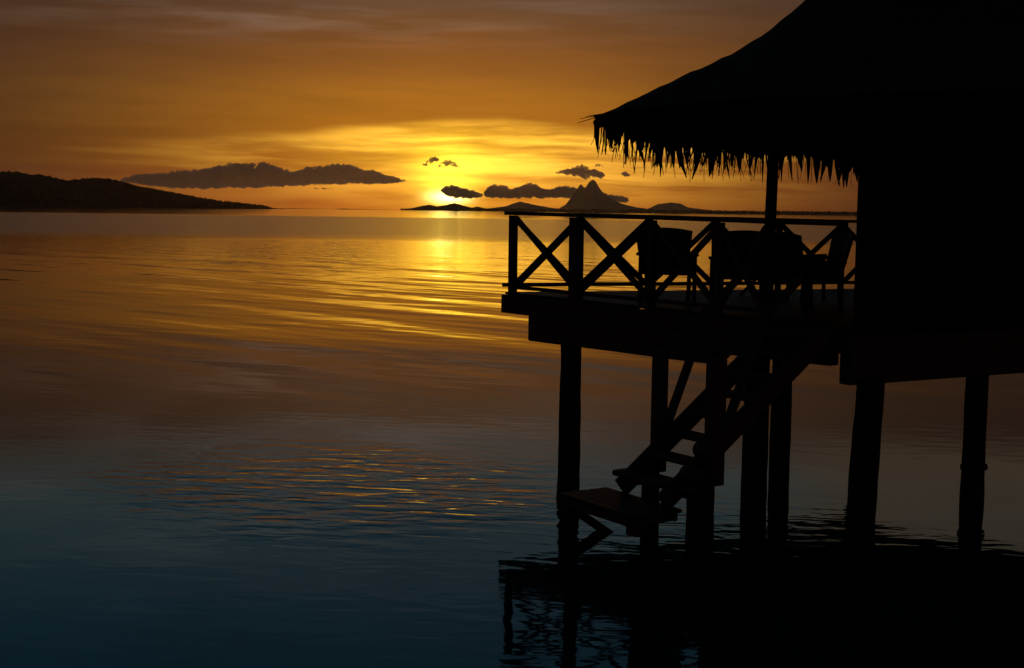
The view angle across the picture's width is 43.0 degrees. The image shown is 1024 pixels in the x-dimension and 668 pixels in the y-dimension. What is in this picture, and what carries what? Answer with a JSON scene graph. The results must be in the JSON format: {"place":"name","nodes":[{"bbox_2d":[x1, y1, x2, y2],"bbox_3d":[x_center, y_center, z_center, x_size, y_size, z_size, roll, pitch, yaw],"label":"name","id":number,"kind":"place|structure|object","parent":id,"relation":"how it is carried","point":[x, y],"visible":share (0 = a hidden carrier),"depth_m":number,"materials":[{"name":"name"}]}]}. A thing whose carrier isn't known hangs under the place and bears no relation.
{"place":"outdoors","nodes":[
{"label":"outdoors","id":0,"kind":"place"},
{"bbox_2d":[0,175,279,208],"bbox_3d":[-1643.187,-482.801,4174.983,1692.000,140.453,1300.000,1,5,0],"label":"hill","id":1,"kind":"structure","parent":0,"point":[27,203],"depth_m":3677.81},
{"bbox_2d":[0,170,271,208],"bbox_3d":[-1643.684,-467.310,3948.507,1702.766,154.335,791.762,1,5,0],"label":"hillside forest","id":2,"kind":"object","parent":1,"relation":"on","point":[167,201],"visible":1,"depth_m":3849.76,"materials":[{"name":"black plant"}]},
{"bbox_2d":[0,0,857,211],"label":"sky","id":3,"kind":"structure","parent":0,"point":[306,104],"materials":[{"name":"orange"}]},
{"bbox_2d":[415,203,485,209],"bbox_3d":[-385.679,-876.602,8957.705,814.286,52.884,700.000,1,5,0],"label":"hill","id":4,"kind":"structure","parent":0,"point":[453,205],"depth_m":8795.07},
{"bbox_2d":[0,206,1023,667],"bbox_3d":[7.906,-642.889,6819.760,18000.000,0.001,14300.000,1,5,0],"label":"lagoon water","id":5,"kind":"structure","parent":0,"point":[278,438],"depth_m":15.98,"materials":[{"name":"blue liquid"}]},
{"bbox_2d":[559,487,681,536],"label":"landing platform","id":6,"kind":"structure","parent":5,"relation":"in","point":[634,514],"depth_m":12.93,"materials":[{"name":"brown wood"}]},
{"bbox_2d":[501,125,853,495],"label":"wooden deck","id":7,"kind":"structure","parent":5,"relation":"in","point":[616,325],"depth_m":16.46,"materials":[{"name":"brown wood"}]},
{"bbox_2d":[635,227,698,301],"bbox_3d":[2.085,-0.936,17.497,0.770,1.001,0.791,2,6,16],"label":"deck armchair","id":8,"kind":"object","parent":7,"relation":"on","point":[667,263],"visible":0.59,"depth_m":17.20,"materials":[{"name":"wicker"}]},
{"bbox_2d":[502,211,856,316],"bbox_3d":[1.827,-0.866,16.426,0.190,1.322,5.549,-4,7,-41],"label":"deck railing","id":9,"kind":"object","parent":7,"relation":"attached to","point":[573,278],"visible":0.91,"depth_m":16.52,"materials":[{"name":"black wood"}]},
{"bbox_2d":[708,230,763,299],"bbox_3d":[2.957,-0.844,16.797,0.770,1.001,0.791,1,5,2],"label":"deck armchair","id":10,"kind":"object","parent":7,"relation":"on","point":[743,240],"visible":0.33,"depth_m":16.47,"materials":[{"name":"wicker"}]},
{"bbox_2d":[774,232,846,312],"bbox_3d":[3.705,-0.799,16.559,0.791,1.001,0.770,-1,6,-22],"label":"deck armchair","id":11,"kind":"object","parent":7,"relation":"on","point":[791,264],"visible":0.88,"depth_m":16.30,"materials":[{"name":"wicker"}]},
{"bbox_2d":[786,231,854,302],"bbox_3d":[4.346,-0.955,18.296,0.791,1.001,0.770,0,5,-6],"label":"deck armchair","id":12,"kind":"object","parent":7,"relation":"on","point":[841,243],"visible":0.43,"depth_m":18.25,"materials":[{"name":"wicker"}]},
{"bbox_2d":[612,260,830,547],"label":"staircase","id":13,"kind":"structure","parent":5,"relation":"in","point":[696,479],"depth_m":13.38,"materials":[{"name":"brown wood"}]},
{"bbox_2d":[578,0,1023,521],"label":"overwater bungalow","id":14,"kind":"object","parent":5,"relation":"in","point":[910,113],"visible":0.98,"depth_m":14.32,"materials":[{"name":"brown wood"}]},
{"bbox_2d":[488,202,559,209],"bbox_3d":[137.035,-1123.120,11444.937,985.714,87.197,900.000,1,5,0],"label":"hill","id":15,"kind":"structure","parent":0,"point":[522,205],"depth_m":11251.08,"materials":[{"name":"stone"}]},
{"bbox_2d":[280,208,856,215],"bbox_3d":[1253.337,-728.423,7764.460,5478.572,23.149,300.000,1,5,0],"label":"islet","id":16,"kind":"object","parent":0,"point":[623,212],"visible":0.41,"depth_m":7644.56,"materials":[{"name":"black"}]},
{"bbox_2d":[401,208,856,214],"bbox_3d":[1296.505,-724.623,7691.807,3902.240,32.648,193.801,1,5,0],"label":"islet forest","id":17,"kind":"object","parent":16,"relation":"on","point":[682,211],"visible":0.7,"depth_m":7660.65,"materials":[{"name":"black plant"}]},
{"bbox_2d":[559,180,712,210],"bbox_3d":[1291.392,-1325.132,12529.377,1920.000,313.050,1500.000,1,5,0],"label":"mountain","id":18,"kind":"structure","parent":0,"point":[591,195],"depth_m":12129.28,"materials":[{"name":"stone"}]},
{"bbox_2d":[739,280,773,295],"bbox_3d":[3.630,-0.778,19.108,0.720,0.489,0.720,1,5,0],"label":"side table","id":19,"kind":"object","parent":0,"point":[744,290],"visible":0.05,"depth_m":19.21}
]}

